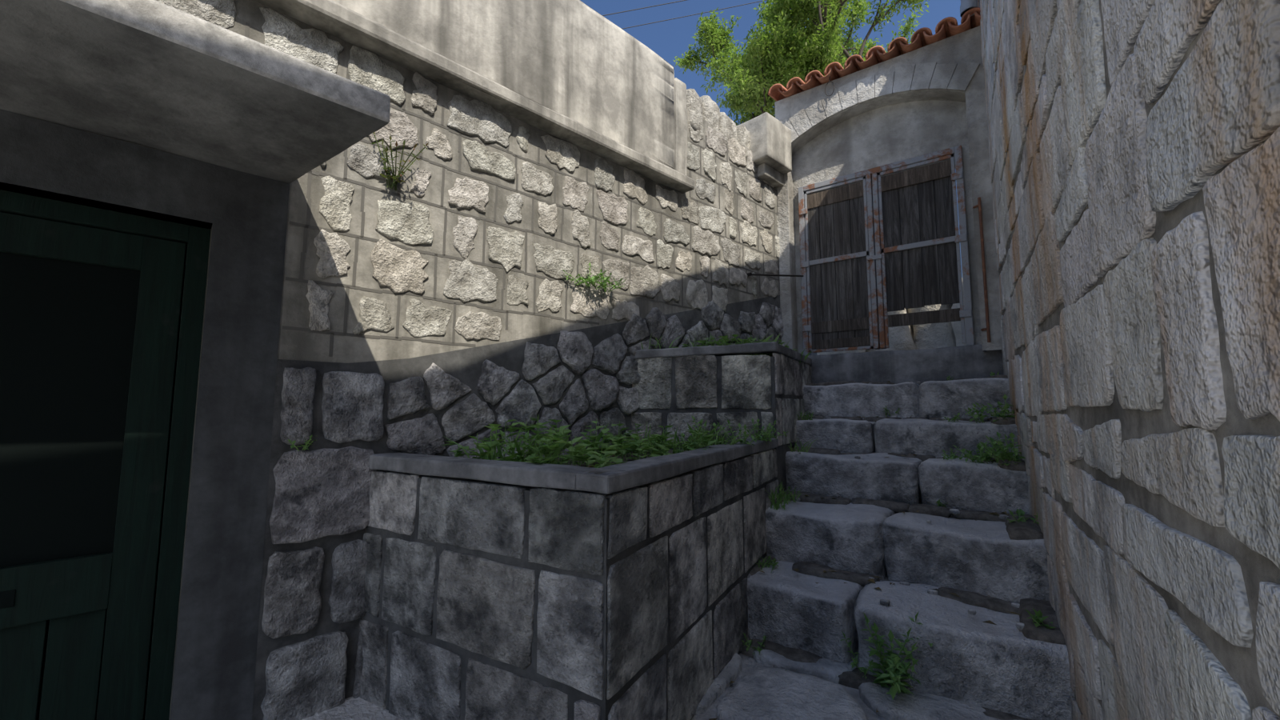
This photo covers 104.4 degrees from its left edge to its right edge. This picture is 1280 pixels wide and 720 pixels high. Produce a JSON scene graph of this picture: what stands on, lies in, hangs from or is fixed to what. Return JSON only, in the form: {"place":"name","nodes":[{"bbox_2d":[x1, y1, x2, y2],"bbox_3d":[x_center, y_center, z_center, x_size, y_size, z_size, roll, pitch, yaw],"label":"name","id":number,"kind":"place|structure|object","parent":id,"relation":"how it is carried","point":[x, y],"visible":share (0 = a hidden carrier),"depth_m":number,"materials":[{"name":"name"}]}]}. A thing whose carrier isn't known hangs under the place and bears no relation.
{"place":"outdoors","nodes":[
{"label":"outdoors","id":0,"kind":"place"},
{"bbox_2d":[602,0,767,28],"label":"power cables","id":1,"kind":"object","parent":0,"point":[672,18],"visible":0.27,"depth_m":26.09,"materials":[{"name":"black plastic"}]},
{"bbox_2d":[580,0,962,277],"label":"sky","id":2,"kind":"structure","parent":0,"point":[669,39],"materials":[{"name":"blue"}]},
{"bbox_2d":[690,652,886,719],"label":"ground","id":3,"kind":"structure","parent":0,"point":[748,662],"depth_m":1.89,"materials":[{"name":"stone"}]},
{"bbox_2d":[0,0,779,719],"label":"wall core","id":4,"kind":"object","parent":3,"relation":"on","point":[256,301],"visible":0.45,"depth_m":1.70,"materials":[{"name":"paint"}]},
{"bbox_2d":[0,189,211,719],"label":"green door","id":5,"kind":"structure","parent":4,"relation":"attached to","point":[102,313],"depth_m":1.50,"materials":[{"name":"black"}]},
{"bbox_2d":[0,0,390,183],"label":"concrete canopy","id":6,"kind":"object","parent":4,"relation":"on","point":[156,75],"depth_m":1.28,"materials":[{"name":"concrete"}]},
{"bbox_2d":[371,132,429,190],"bbox_3d":[-0.974,-0.818,2.007,0.212,0.215,0.177,3,-6,-28],"label":"tuft","id":7,"kind":"object","parent":4,"relation":"attached to","point":[393,177],"visible":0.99,"depth_m":2.02,"materials":[{"name":"green plant"}]},
{"bbox_2d":[288,262,626,451],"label":"wall plants","id":8,"kind":"object","parent":4,"relation":"attached to","point":[595,278],"visible":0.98,"depth_m":2.68,"materials":[{"name":"green plant"}]},
{"bbox_2d":[155,0,779,340],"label":"stone wall","id":9,"kind":"structure","parent":4,"relation":"attached to","point":[398,270],"depth_m":2.35,"materials":[{"name":"beige stone"}]},
{"bbox_2d":[253,0,695,193],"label":"parapet","id":10,"kind":"structure","parent":4,"relation":"on","point":[580,74],"depth_m":2.59,"materials":[{"name":"concrete"}]},
{"bbox_2d":[244,21,779,356],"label":"wall scribed joints","id":11,"kind":"object","parent":4,"relation":"attached to","point":[357,239],"depth_m":2.31,"materials":[{"name":"grey concrete"}]},
{"bbox_2d":[252,295,781,719],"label":"wall mortar","id":12,"kind":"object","parent":4,"relation":"attached to","point":[463,366],"depth_m":1.97,"materials":[{"name":"grey concrete"}]},
{"bbox_2d":[260,301,783,719],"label":"wall stones","id":13,"kind":"object","parent":4,"relation":"attached to","point":[322,492],"depth_m":1.87,"materials":[{"name":"grey stone"}]},
{"bbox_2d":[686,88,750,159],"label":"stone wall top","id":14,"kind":"structure","parent":4,"relation":"attached to","point":[706,108],"depth_m":3.67,"materials":[{"name":"stone"}]},
{"bbox_2d":[740,112,791,187],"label":"corbel block","id":15,"kind":"structure","parent":4,"relation":"attached to","point":[770,143],"depth_m":4.03,"materials":[{"name":"concrete"}]},
{"bbox_2d":[746,272,803,276],"bbox_3d":[1.091,-0.680,4.013,0.624,0.091,0.055,3,-6,-31],"label":"metal rod","id":16,"kind":"object","parent":4,"relation":"attached to","point":[750,274],"visible":0.83,"depth_m":3.97,"materials":[{"name":"brown metal"}]},
{"bbox_2d":[301,637,1020,719],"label":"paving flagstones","id":17,"kind":"object","parent":3,"relation":"on","point":[772,689],"visible":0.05,"depth_m":1.82,"materials":[{"name":"stone"}]},
{"bbox_2d":[361,356,803,719],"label":"stone planter","id":18,"kind":"object","parent":17,"relation":"on","point":[573,694],"visible":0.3,"depth_m":1.64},
{"bbox_2d":[441,332,811,467],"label":"planter plants","id":19,"kind":"object","parent":18,"relation":"in","point":[637,445],"visible":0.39,"depth_m":2.08,"materials":[{"name":"green plant"}]},
{"bbox_2d":[358,352,811,719],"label":"planter stones","id":20,"kind":"object","parent":17,"relation":"on","point":[485,607],"visible":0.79,"depth_m":1.64,"materials":[{"name":"grey stone"}]},
{"bbox_2d":[377,355,772,497],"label":"planter soil","id":21,"kind":"structure","parent":20,"relation":"in","point":[625,460],"depth_m":1.84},
{"bbox_2d":[368,341,811,494],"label":"planter rims","id":22,"kind":"object","parent":20,"relation":"on","point":[610,479],"visible":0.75,"depth_m":1.69,"materials":[{"name":"concrete"}]},
{"bbox_2d":[552,376,1020,719],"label":"fallen dry leaves","id":23,"kind":"object","parent":17,"relation":"on","point":[872,580],"visible":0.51,"depth_m":2.32,"materials":[{"name":"brown plant"}]},
{"bbox_2d":[747,377,1074,719],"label":"stone steps","id":24,"kind":"structure","parent":3,"relation":"on","point":[1004,664],"depth_m":2.34,"materials":[{"name":"grey stone"}]},
{"bbox_2d":[716,371,1055,699],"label":"stair weeds","id":25,"kind":"object","parent":24,"relation":"on","point":[893,674],"visible":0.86,"depth_m":2.46,"materials":[{"name":"green plant"}]},
{"bbox_2d":[740,374,1065,719],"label":"stair dirt in joints","id":26,"kind":"structure","parent":24,"relation":"on","point":[1029,529],"depth_m":2.25,"materials":[{"name":"brown soil"}]},
{"bbox_2d":[795,381,1023,630],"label":"stair pebbles","id":27,"kind":"object","parent":24,"relation":"on","point":[1019,626],"visible":0.47,"depth_m":2.18,"materials":[{"name":"grey stone"}]},
{"bbox_2d":[977,0,1279,719],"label":"stone wall","id":28,"kind":"structure","parent":3,"relation":"on","point":[1122,165],"depth_m":0.83,"materials":[{"name":"grey stone"}]},
{"bbox_2d":[999,0,1279,719],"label":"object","id":29,"kind":"object","parent":3,"relation":"on","point":[1239,664],"visible":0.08,"depth_m":0.72,"materials":[{"name":"grey concrete"}]},
{"bbox_2d":[673,0,929,125],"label":"olive tree","id":30,"kind":"object","parent":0,"point":[743,73],"depth_m":12.32,"materials":[{"name":"green plant"}]},
{"bbox_2d":[774,25,1002,351],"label":"gate wall","id":31,"kind":"structure","parent":0,"point":[965,46],"depth_m":3.62,"materials":[{"name":"grey paint"}]},
{"bbox_2d":[784,61,979,143],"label":"gate arch voussoirs","id":32,"kind":"object","parent":31,"relation":"attached to","point":[935,76],"visible":0.94,"depth_m":3.78,"materials":[{"name":"grey stone"}]},
{"bbox_2d":[797,144,974,355],"bbox_3d":[1.848,-0.788,3.861,1.180,1.450,0.091,-4,-7,36],"label":"gate frame","id":33,"kind":"object","parent":31,"relation":"attached to","point":[875,251],"visible":0.94,"depth_m":3.83,"materials":[{"name":"grey metal"}]},
{"bbox_2d":[806,160,963,349],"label":"wooden gate panels","id":34,"kind":"object","parent":33,"relation":"attached to","point":[918,204],"visible":0.94,"depth_m":3.81,"materials":[{"name":"brown wood"}]},
{"bbox_2d":[881,503,922,581],"bbox_3d":[1.636,0.776,3.152,1.464,1.260,1.780,-4,-7,36],"label":"stair core","id":35,"kind":"object","parent":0,"point":[886,578],"depth_m":2.38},
{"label":"terrace ground","id":36,"kind":"structure","parent":0,"visible":0},
{"bbox_2d":[817,277,966,355],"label":"wall","id":37,"kind":"structure","parent":36,"relation":"on","point":[928,336],"depth_m":5.54,"materials":[{"name":"grey stone"}]},
{"bbox_2d":[808,344,1003,385],"bbox_3d":[2.095,0.129,3.943,1.472,0.374,0.684,-4,-7,36],"label":"threshold step","id":38,"kind":"object","parent":36,"relation":"on","point":[939,364],"visible":0.45,"depth_m":3.63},
{"bbox_2d":[792,100,981,355],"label":"gate wall","id":39,"kind":"structure","parent":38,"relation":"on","point":[883,136],"depth_m":3.90,"materials":[{"name":"grey paint"}]},
{"bbox_2d":[768,7,980,101],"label":"roof tiles","id":40,"kind":"object","parent":39,"relation":"on","point":[946,27],"visible":0.46,"depth_m":3.82,"materials":[{"name":"ceramic"}]},
{"bbox_2d":[824,76,834,95],"bbox_3d":[1.535,-2.215,4.010,0.074,0.183,0.026,-4,-7,36],"label":"eave wire loop","id":41,"kind":"object","parent":40,"relation":"attached to","point":[826,86],"visible":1,"depth_m":4.00,"materials":[{"name":"grey metal"}]},
{"bbox_2d":[960,0,977,16],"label":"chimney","id":42,"kind":"object","parent":40,"relation":"on","point":[966,6],"visible":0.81,"depth_m":3.43,"materials":[{"name":"grey"}]},
{"bbox_2d":[972,196,990,342],"bbox_3d":[2.299,-0.608,3.338,0.018,0.990,0.055,1,-6,-13],"label":"rusty gate rod","id":43,"kind":"object","parent":39,"relation":"attached to","point":[984,274],"visible":1,"depth_m":3.31,"materials":[{"name":"brown metal"}]}
]}

